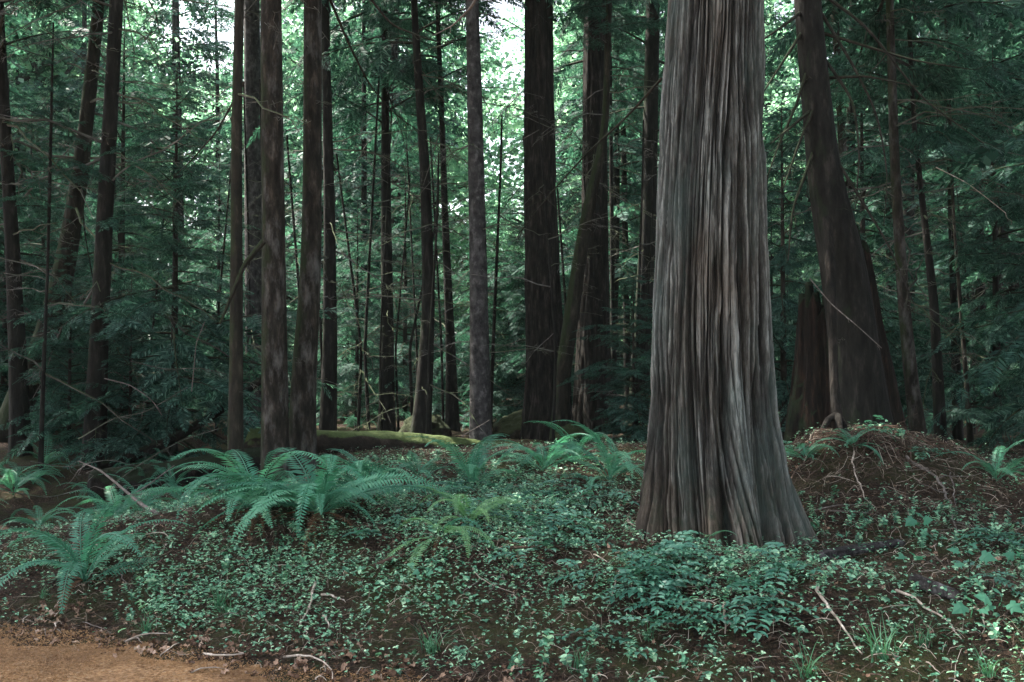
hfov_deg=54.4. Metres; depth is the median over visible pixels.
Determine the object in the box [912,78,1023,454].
young conifer
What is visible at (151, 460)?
fern
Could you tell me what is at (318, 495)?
fern
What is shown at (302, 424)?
conifer tree
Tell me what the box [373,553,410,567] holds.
stick
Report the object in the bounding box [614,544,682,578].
pinnate plant
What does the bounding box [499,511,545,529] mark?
pinnate plant
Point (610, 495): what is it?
pinnate plant
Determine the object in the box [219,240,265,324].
fallen branch
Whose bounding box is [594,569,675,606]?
pinnate plant
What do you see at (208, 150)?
pale green tree
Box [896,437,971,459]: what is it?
dead branch
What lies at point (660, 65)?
conifer tree
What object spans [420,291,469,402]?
young conifer
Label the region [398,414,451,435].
mossy hummock
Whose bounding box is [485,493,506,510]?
pinnate plant
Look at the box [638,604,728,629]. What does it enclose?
pinnate plant
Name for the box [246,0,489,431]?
conifer tree
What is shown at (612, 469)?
fern
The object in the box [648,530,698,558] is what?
pinnate plant
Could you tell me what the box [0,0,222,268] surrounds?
pale green tree
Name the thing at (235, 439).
conifer tree
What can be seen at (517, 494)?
pinnate plant
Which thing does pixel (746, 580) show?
pinnate plant
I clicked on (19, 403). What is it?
conifer tree
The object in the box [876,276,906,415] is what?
young conifer
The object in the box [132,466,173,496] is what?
fallen branch
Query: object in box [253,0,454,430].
conifer tree
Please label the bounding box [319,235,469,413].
young conifer
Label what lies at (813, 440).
dead branch
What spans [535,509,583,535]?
pinnate plant
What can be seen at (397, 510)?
pinnate plant
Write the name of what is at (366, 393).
bare sapling
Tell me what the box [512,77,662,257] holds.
hanging branch
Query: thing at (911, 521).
maple seedling
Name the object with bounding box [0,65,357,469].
young conifer
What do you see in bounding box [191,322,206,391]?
fallen branch
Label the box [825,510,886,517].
stick
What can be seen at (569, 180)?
pale green tree
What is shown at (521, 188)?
pale green tree
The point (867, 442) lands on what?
dead branch
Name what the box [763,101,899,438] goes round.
young conifer
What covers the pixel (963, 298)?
conifer tree
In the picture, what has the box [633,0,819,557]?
cedar tree
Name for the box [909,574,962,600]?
fallen log
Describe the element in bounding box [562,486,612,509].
pinnate plant
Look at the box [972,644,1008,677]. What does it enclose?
grass tuft
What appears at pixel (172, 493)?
fern
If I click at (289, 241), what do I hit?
bare sapling
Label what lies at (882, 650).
grass tuft
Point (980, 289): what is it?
conifer tree
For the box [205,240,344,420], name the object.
young conifer
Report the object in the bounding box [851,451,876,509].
stick
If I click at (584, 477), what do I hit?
pinnate plant
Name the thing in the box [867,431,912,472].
dead branch
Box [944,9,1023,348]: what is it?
conifer tree
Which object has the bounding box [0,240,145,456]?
young conifer
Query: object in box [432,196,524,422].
young conifer
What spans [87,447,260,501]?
fallen log
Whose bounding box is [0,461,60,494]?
fern
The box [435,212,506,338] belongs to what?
pale green tree
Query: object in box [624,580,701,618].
pinnate plant
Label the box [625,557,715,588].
pinnate plant
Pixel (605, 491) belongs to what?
pinnate plant
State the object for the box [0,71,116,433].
young conifer
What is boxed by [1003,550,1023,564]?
maple seedling
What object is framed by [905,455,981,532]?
stick
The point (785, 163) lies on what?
pale green tree
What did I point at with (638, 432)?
young conifer
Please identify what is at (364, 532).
pinnate plant
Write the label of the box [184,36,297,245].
pale green tree
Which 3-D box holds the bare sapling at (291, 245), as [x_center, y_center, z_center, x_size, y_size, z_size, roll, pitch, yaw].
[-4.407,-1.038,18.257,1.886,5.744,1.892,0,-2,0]
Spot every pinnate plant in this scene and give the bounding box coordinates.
[342,529,390,546]
[379,509,414,523]
[405,475,446,492]
[408,497,475,516]
[435,482,475,498]
[449,477,476,488]
[450,497,497,517]
[450,499,514,524]
[451,508,491,538]
[457,467,497,491]
[464,497,495,504]
[479,532,565,554]
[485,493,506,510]
[488,537,537,568]
[493,503,538,519]
[494,483,536,499]
[499,480,532,492]
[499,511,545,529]
[508,493,535,511]
[511,530,550,542]
[516,479,560,497]
[516,521,555,543]
[525,512,567,525]
[527,514,560,527]
[531,517,604,531]
[532,500,589,519]
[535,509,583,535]
[537,529,581,553]
[538,481,580,499]
[540,490,563,501]
[548,558,603,588]
[550,473,589,486]
[552,508,600,524]
[553,502,584,510]
[557,615,651,658]
[560,474,598,484]
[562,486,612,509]
[562,527,612,549]
[566,518,614,531]
[573,484,638,511]
[573,522,604,536]
[587,481,629,501]
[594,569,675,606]
[602,577,696,607]
[605,581,693,612]
[607,566,677,598]
[608,569,661,586]
[610,553,652,568]
[611,549,682,595]
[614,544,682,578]
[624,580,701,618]
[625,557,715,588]
[626,543,704,572]
[630,561,675,582]
[633,539,687,563]
[635,535,692,561]
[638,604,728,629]
[645,574,706,592]
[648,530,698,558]
[650,553,701,583]
[651,601,736,635]
[654,617,712,640]
[655,539,707,550]
[659,599,727,617]
[671,542,722,569]
[711,582,824,641]
[714,581,780,623]
[717,574,773,595]
[724,595,772,632]
[739,588,789,612]
[748,542,823,597]
[749,548,810,578]
[756,606,831,632]
[757,564,813,584]
[858,415,894,432]
[908,446,940,460]
[913,446,956,454]
[952,522,1023,550]
[952,560,1023,596]
[956,494,984,506]
[971,531,1023,550]
[986,538,1023,560]
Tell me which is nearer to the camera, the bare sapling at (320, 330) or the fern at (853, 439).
the fern at (853, 439)
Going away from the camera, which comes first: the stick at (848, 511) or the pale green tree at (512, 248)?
the stick at (848, 511)
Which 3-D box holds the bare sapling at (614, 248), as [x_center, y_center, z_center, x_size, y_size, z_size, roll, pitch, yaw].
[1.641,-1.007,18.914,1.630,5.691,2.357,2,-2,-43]
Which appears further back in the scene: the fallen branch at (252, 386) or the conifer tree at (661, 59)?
the conifer tree at (661, 59)
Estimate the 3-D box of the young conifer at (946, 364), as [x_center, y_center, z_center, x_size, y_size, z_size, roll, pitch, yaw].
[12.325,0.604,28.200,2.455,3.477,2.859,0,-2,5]
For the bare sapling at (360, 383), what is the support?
on the forest floor
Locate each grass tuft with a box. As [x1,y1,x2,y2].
[39,584,50,597]
[124,611,161,631]
[206,585,243,608]
[208,598,249,617]
[271,567,290,581]
[408,621,470,653]
[569,643,596,672]
[635,618,658,640]
[781,634,846,679]
[836,609,945,662]
[905,618,954,647]
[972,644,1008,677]
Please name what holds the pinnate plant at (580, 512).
on the forest floor
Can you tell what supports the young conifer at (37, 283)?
on the forest floor
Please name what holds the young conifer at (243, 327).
on the forest floor
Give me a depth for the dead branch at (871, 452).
8.84 m
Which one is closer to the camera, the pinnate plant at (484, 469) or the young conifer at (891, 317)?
the pinnate plant at (484, 469)
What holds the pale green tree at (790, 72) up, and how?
on the forest floor
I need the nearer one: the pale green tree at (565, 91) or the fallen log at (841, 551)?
the fallen log at (841, 551)
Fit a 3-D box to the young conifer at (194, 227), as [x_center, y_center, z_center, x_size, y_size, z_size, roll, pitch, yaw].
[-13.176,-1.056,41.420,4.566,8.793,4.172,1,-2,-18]
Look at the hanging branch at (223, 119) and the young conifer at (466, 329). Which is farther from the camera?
the young conifer at (466, 329)
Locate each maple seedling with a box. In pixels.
[412,567,432,584]
[730,620,747,635]
[898,552,924,569]
[904,512,932,538]
[947,543,997,579]
[951,595,988,625]
[973,587,1023,622]
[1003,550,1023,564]
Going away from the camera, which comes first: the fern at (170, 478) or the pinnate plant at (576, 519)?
the pinnate plant at (576, 519)
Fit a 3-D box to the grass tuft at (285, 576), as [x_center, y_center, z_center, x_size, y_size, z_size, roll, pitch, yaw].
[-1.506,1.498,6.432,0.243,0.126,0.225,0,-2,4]
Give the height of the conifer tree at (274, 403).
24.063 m
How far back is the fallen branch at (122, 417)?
11.35 m
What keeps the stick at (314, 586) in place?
on the forest floor
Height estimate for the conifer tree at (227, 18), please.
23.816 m
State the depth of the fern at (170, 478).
11.60 m
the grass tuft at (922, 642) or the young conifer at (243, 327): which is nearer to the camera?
the grass tuft at (922, 642)
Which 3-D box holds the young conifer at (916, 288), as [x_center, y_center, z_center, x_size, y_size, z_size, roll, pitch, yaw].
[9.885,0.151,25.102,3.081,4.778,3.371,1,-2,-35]
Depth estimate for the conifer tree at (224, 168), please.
32.78 m
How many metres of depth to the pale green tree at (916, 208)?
40.01 m
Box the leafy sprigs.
[0,429,1023,681]
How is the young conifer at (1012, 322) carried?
on the forest floor
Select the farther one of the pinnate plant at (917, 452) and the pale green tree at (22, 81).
the pale green tree at (22, 81)
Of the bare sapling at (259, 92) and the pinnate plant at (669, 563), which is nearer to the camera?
the pinnate plant at (669, 563)
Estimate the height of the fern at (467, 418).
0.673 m
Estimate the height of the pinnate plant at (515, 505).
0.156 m
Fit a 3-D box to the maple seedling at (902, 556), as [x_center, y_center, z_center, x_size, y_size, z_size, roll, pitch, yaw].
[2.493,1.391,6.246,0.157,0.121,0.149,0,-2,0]
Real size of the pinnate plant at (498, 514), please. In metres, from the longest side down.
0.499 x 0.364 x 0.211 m
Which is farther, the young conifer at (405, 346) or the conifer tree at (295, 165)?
the conifer tree at (295, 165)
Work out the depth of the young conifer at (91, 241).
22.98 m
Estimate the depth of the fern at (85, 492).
11.92 m
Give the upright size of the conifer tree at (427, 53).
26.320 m
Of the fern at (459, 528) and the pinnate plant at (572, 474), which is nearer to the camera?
the fern at (459, 528)
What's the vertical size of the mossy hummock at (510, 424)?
0.531 m
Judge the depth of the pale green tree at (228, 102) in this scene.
58.05 m
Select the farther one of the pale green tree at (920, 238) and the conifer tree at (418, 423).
the pale green tree at (920, 238)
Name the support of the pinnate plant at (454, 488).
on the forest floor
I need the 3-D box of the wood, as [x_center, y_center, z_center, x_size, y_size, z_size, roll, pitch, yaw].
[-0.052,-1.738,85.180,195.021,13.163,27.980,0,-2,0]
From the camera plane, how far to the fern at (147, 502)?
9.81 m
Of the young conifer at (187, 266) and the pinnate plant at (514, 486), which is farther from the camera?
the young conifer at (187, 266)
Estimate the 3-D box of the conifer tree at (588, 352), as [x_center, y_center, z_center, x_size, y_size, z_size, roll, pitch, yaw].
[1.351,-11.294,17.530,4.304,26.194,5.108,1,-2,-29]
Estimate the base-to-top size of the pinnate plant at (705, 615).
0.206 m
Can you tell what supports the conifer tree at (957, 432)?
on the forest floor
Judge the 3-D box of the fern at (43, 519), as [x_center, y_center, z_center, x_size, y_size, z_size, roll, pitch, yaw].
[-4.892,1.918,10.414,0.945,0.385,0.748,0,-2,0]
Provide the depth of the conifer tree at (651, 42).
19.00 m
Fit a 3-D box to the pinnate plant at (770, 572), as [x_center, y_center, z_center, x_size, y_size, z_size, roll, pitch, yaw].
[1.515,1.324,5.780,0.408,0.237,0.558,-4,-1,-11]
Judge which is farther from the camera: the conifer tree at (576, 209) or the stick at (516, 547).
the conifer tree at (576, 209)
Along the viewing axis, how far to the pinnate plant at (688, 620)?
5.31 m
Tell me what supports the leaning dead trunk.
on the forest floor
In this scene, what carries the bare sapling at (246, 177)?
on the forest floor
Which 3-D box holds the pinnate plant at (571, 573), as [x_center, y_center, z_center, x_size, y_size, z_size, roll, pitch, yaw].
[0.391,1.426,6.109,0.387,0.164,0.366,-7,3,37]
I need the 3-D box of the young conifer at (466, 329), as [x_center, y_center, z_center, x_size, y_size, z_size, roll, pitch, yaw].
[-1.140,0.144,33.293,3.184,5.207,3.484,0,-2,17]
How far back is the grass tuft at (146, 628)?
6.01 m
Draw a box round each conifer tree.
[0,0,141,456]
[0,0,257,469]
[0,0,259,442]
[0,1,106,284]
[0,2,171,476]
[6,14,34,151]
[10,0,170,346]
[122,0,233,310]
[143,0,244,312]
[180,0,323,428]
[184,0,301,481]
[186,2,337,306]
[198,11,295,307]
[210,0,329,493]
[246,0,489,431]
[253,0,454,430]
[283,0,378,475]
[283,0,440,407]
[283,0,586,434]
[283,1,409,379]
[284,1,466,322]
[333,5,491,354]
[345,0,522,431]
[404,0,570,440]
[427,0,667,440]
[483,0,667,434]
[504,0,667,424]
[509,3,660,267]
[520,54,580,271]
[533,0,666,435]
[554,0,664,384]
[555,5,666,363]
[556,11,659,404]
[562,0,667,92]
[562,1,663,410]
[571,104,632,339]
[607,20,787,230]
[619,101,659,323]
[763,0,804,259]
[763,0,969,356]
[764,0,1000,431]
[764,2,946,279]
[765,0,1023,436]
[776,0,885,282]
[780,0,1023,439]
[814,0,1023,442]
[833,0,988,358]
[833,14,967,323]
[859,0,1023,358]
[876,0,1023,416]
[889,0,1023,446]
[896,29,1017,399]
[914,0,1023,399]
[915,30,1023,300]
[931,0,1023,314]
[936,191,990,359]
[938,0,1023,350]
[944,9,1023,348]
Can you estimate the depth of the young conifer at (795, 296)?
30.54 m
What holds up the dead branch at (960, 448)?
on the forest floor
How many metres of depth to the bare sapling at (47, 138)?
13.73 m
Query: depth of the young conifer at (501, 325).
31.58 m
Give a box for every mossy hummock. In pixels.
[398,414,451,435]
[492,409,522,438]
[548,423,593,444]
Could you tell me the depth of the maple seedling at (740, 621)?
5.23 m
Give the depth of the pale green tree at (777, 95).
36.01 m
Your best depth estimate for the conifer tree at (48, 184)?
12.54 m
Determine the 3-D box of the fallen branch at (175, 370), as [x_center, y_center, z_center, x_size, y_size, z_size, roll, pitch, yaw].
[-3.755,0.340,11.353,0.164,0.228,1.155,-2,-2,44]
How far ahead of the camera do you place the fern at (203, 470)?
11.02 m
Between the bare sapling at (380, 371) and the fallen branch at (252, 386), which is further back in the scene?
the bare sapling at (380, 371)
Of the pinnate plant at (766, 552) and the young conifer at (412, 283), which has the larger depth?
the young conifer at (412, 283)
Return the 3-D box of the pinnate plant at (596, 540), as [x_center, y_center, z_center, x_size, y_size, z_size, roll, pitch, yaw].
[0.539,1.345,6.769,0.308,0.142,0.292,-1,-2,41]
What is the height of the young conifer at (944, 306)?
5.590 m
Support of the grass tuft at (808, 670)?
on the forest floor
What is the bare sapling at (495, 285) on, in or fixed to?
on the forest floor
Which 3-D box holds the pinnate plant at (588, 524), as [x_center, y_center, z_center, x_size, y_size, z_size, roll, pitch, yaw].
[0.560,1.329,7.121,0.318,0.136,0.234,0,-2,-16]
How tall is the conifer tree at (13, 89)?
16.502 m
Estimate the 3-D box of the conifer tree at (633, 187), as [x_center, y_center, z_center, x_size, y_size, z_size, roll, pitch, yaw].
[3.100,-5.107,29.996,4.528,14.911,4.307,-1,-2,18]
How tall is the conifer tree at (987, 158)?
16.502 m
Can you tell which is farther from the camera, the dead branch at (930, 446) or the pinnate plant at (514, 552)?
the dead branch at (930, 446)
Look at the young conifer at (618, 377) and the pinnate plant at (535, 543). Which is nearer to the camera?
the pinnate plant at (535, 543)
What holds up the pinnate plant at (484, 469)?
on the forest floor
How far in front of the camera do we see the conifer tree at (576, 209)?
42.37 m
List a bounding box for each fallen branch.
[9,488,86,499]
[30,448,150,479]
[66,461,156,514]
[78,387,186,439]
[104,378,161,414]
[109,412,227,487]
[130,361,224,380]
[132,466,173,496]
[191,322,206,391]
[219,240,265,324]
[243,381,260,393]
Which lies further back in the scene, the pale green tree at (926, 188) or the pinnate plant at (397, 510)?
the pale green tree at (926, 188)
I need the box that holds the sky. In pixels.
[31,0,930,338]
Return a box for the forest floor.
[0,345,1023,681]
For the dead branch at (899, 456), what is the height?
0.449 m
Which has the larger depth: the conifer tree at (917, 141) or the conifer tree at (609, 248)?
the conifer tree at (609, 248)
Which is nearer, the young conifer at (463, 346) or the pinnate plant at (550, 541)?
the pinnate plant at (550, 541)
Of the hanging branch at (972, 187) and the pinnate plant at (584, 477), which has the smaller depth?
the pinnate plant at (584, 477)
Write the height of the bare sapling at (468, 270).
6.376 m
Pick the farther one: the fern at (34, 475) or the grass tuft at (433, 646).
the fern at (34, 475)
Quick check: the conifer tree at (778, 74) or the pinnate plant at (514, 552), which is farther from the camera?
the conifer tree at (778, 74)
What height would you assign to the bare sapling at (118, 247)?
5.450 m
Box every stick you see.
[125,633,172,642]
[191,667,223,672]
[203,652,243,655]
[283,654,332,678]
[298,583,315,624]
[321,593,345,602]
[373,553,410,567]
[434,675,460,681]
[472,568,513,592]
[507,545,564,548]
[722,601,725,633]
[791,462,804,479]
[806,504,867,512]
[815,582,861,654]
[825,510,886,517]
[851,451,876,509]
[862,653,898,659]
[895,589,961,638]
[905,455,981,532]
[949,472,956,517]
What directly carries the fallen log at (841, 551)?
on the forest floor
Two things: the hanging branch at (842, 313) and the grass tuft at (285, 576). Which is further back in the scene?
the hanging branch at (842, 313)
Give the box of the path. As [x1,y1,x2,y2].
[0,639,267,681]
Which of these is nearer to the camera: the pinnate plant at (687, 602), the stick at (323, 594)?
the pinnate plant at (687, 602)
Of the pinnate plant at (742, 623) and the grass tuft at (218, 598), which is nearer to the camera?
the pinnate plant at (742, 623)
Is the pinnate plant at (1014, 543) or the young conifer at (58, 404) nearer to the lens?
the pinnate plant at (1014, 543)
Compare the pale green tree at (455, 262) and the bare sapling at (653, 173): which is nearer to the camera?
the bare sapling at (653, 173)
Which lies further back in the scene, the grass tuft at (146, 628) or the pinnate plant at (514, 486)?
the pinnate plant at (514, 486)
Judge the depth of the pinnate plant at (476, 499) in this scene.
7.98 m
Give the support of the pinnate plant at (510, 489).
on the forest floor
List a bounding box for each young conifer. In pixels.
[0,16,294,435]
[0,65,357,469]
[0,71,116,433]
[0,112,114,409]
[0,139,109,424]
[0,213,42,405]
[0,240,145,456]
[19,107,152,411]
[19,144,114,382]
[50,273,227,464]
[140,237,221,406]
[154,211,220,373]
[165,156,292,418]
[191,232,294,414]
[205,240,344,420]
[285,244,344,415]
[287,230,409,420]
[290,201,441,429]
[317,254,369,404]
[319,163,469,419]
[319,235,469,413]
[371,241,437,338]
[395,234,469,406]
[419,126,628,411]
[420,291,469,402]
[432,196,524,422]
[456,285,514,396]
[457,195,575,424]
[460,260,524,397]
[513,244,631,399]
[556,268,652,445]
[571,338,623,394]
[618,284,652,387]
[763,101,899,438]
[767,210,808,405]
[767,218,795,370]
[773,257,804,343]
[774,48,1001,423]
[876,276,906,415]
[880,268,968,409]
[882,270,951,409]
[893,234,1012,408]
[894,36,1023,440]
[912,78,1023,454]
[917,157,1023,436]
[917,264,971,398]
[919,301,975,407]
[949,173,1023,420]
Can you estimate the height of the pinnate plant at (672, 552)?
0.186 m
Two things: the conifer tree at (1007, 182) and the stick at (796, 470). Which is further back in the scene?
the conifer tree at (1007, 182)
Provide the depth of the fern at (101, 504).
10.02 m
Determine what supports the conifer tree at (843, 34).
on the forest floor
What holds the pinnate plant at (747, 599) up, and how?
on the forest floor
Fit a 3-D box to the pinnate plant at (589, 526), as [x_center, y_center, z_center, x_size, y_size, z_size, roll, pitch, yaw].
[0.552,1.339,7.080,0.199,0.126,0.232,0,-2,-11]
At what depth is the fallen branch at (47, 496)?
11.23 m
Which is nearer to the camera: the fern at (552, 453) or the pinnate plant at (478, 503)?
the pinnate plant at (478, 503)
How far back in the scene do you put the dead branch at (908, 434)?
9.23 m
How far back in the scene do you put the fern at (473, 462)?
9.29 m
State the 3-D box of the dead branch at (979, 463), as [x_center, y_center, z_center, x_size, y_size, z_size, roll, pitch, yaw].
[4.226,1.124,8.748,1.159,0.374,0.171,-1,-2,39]
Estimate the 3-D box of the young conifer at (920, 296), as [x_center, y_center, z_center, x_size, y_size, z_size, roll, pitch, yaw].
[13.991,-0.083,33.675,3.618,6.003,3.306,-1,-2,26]
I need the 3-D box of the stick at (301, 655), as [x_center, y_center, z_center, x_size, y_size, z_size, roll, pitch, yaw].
[-1.055,1.720,5.300,0.094,0.036,0.489,2,-2,-44]
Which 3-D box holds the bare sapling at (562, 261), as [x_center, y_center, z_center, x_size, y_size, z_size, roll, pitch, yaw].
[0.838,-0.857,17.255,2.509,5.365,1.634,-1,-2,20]
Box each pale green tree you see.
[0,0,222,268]
[0,2,100,225]
[0,5,168,302]
[0,44,141,246]
[2,0,209,289]
[14,65,167,281]
[41,78,215,338]
[87,0,196,198]
[109,50,230,322]
[149,35,243,315]
[182,0,467,336]
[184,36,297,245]
[190,46,407,336]
[210,32,412,348]
[211,0,522,340]
[343,1,523,329]
[405,47,516,291]
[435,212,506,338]
[435,237,504,332]
[450,0,664,355]
[453,154,524,327]
[487,225,524,376]
[499,0,769,374]
[500,206,565,328]
[659,0,918,315]
[763,23,935,317]
[768,70,817,294]
[774,15,799,130]
[867,3,1018,366]
[869,36,988,312]
[872,154,949,325]
[873,54,987,329]
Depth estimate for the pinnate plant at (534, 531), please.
6.78 m
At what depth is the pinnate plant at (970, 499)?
7.97 m
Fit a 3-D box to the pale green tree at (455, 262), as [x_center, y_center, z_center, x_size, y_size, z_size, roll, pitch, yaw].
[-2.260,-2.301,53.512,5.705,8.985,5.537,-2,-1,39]
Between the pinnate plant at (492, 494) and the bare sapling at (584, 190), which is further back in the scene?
the bare sapling at (584, 190)
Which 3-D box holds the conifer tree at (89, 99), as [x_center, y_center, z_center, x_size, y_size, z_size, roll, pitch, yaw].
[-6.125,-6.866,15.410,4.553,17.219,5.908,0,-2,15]
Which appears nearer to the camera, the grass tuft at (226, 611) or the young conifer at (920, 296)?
the grass tuft at (226, 611)
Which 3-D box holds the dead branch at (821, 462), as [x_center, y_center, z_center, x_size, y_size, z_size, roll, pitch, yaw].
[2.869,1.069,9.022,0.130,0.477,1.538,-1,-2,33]
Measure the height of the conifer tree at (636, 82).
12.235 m
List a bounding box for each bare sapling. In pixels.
[5,113,142,441]
[88,142,128,412]
[94,172,226,407]
[164,91,261,431]
[171,81,301,353]
[198,79,342,385]
[205,208,321,408]
[225,128,319,361]
[225,165,371,399]
[242,135,363,399]
[317,113,390,430]
[321,95,416,430]
[337,77,460,430]
[338,168,462,430]
[352,101,467,430]
[354,108,511,421]
[369,119,499,444]
[373,104,442,398]
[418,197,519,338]
[432,97,524,415]
[445,135,602,405]
[448,14,615,447]
[493,136,630,409]
[517,101,650,403]
[570,49,658,428]
[570,74,659,429]
[571,186,631,378]
[896,172,1022,433]
[980,91,1021,397]
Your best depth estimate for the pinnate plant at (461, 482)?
9.21 m
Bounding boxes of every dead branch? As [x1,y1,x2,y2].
[787,432,846,464]
[797,421,897,471]
[797,430,853,491]
[844,419,899,480]
[849,413,933,445]
[858,425,955,452]
[861,431,879,457]
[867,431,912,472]
[867,441,916,475]
[881,432,927,490]
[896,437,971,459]
[908,437,1018,475]
[928,444,1023,481]
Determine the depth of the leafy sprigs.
7.08 m
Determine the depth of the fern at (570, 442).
10.49 m
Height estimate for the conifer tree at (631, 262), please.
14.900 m
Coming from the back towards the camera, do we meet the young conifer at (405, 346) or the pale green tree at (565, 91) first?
the pale green tree at (565, 91)
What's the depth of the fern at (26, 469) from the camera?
12.33 m
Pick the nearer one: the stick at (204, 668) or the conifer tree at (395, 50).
the stick at (204, 668)
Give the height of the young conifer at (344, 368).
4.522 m
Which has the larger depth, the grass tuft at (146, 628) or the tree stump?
the tree stump
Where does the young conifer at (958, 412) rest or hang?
on the forest floor
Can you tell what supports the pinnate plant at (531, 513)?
on the forest floor
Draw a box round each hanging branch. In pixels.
[165,82,244,182]
[329,0,433,151]
[370,0,459,43]
[430,0,476,35]
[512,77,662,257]
[809,278,881,348]
[936,167,1011,223]
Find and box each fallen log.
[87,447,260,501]
[244,428,527,455]
[817,539,905,561]
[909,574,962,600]
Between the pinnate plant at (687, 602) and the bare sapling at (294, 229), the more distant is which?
the bare sapling at (294, 229)
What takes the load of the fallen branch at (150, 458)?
on the fern at (110, 498)
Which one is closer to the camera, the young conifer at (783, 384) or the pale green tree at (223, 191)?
the young conifer at (783, 384)
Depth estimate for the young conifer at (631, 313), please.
35.90 m
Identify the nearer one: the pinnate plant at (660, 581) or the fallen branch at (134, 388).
the pinnate plant at (660, 581)
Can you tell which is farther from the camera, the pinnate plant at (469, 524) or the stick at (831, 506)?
the stick at (831, 506)
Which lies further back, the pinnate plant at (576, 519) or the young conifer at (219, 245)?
the young conifer at (219, 245)
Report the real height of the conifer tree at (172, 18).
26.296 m
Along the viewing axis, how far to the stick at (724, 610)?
5.38 m
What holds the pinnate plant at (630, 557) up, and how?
on the forest floor
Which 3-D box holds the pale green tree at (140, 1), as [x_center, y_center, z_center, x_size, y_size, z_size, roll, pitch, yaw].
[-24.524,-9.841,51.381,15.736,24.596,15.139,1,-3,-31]
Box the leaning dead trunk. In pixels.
[100,376,260,468]
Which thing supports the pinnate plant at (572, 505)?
on the forest floor
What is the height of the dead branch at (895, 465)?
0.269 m
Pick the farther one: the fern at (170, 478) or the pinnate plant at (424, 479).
the fern at (170, 478)
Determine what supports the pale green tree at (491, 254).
on the forest floor
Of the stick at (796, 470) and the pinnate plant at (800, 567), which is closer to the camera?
the pinnate plant at (800, 567)
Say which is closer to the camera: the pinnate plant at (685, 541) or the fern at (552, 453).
the pinnate plant at (685, 541)
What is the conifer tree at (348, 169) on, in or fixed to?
on the forest floor
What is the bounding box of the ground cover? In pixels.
[0,419,1023,681]
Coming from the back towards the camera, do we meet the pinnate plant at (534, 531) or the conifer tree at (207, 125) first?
the conifer tree at (207, 125)
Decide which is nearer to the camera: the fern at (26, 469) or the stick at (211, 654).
the stick at (211, 654)
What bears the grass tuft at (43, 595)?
on the forest floor
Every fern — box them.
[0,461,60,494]
[0,464,60,481]
[0,466,65,503]
[0,491,193,613]
[0,505,83,529]
[2,431,84,475]
[5,468,58,487]
[44,482,165,522]
[50,479,184,522]
[64,482,86,499]
[70,474,181,517]
[88,436,183,465]
[110,463,151,500]
[117,465,161,473]
[118,448,385,542]
[128,449,216,478]
[138,456,170,463]
[138,467,159,488]
[142,463,202,495]
[147,475,216,504]
[171,465,258,493]
[176,447,463,562]
[296,449,462,508]
[338,407,377,429]
[381,450,455,482]
[381,517,497,581]
[401,485,524,534]
[408,433,530,496]
[459,402,501,430]
[475,433,625,473]
[524,421,627,467]
[528,420,645,496]
[667,530,734,543]
[785,443,839,460]
[812,428,894,463]
[932,439,1023,485]
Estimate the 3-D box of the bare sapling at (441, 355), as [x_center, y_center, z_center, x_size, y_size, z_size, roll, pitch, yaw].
[-1.234,-1.050,16.775,2.185,5.692,1.895,-1,-2,24]
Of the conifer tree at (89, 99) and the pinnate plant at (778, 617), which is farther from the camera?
the conifer tree at (89, 99)
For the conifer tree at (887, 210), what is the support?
on the forest floor
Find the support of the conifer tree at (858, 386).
on the forest floor
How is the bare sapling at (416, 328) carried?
on the forest floor
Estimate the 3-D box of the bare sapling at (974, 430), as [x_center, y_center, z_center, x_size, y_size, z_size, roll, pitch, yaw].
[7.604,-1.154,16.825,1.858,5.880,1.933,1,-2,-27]
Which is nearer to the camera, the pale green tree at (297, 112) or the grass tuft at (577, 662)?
the grass tuft at (577, 662)
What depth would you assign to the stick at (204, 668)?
5.23 m
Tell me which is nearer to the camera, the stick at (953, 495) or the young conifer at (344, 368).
the stick at (953, 495)
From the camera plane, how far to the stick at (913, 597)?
5.38 m
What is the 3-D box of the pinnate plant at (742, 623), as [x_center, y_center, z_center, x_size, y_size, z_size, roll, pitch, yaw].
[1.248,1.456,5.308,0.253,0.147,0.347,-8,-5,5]
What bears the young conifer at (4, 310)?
on the forest floor
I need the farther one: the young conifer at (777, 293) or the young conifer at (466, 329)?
the young conifer at (466, 329)
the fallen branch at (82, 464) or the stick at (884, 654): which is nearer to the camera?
the stick at (884, 654)
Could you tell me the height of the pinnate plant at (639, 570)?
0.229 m
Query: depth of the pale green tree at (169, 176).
44.02 m
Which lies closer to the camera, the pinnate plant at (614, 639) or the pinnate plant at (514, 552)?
the pinnate plant at (614, 639)
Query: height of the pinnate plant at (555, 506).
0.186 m
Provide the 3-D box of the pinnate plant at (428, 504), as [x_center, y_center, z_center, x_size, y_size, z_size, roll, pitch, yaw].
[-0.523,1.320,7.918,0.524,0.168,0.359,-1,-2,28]
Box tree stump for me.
[783,225,907,448]
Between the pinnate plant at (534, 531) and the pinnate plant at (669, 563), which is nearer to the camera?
the pinnate plant at (669, 563)
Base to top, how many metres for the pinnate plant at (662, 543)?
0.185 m
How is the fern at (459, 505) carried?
on the forest floor
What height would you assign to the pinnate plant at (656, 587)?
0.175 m

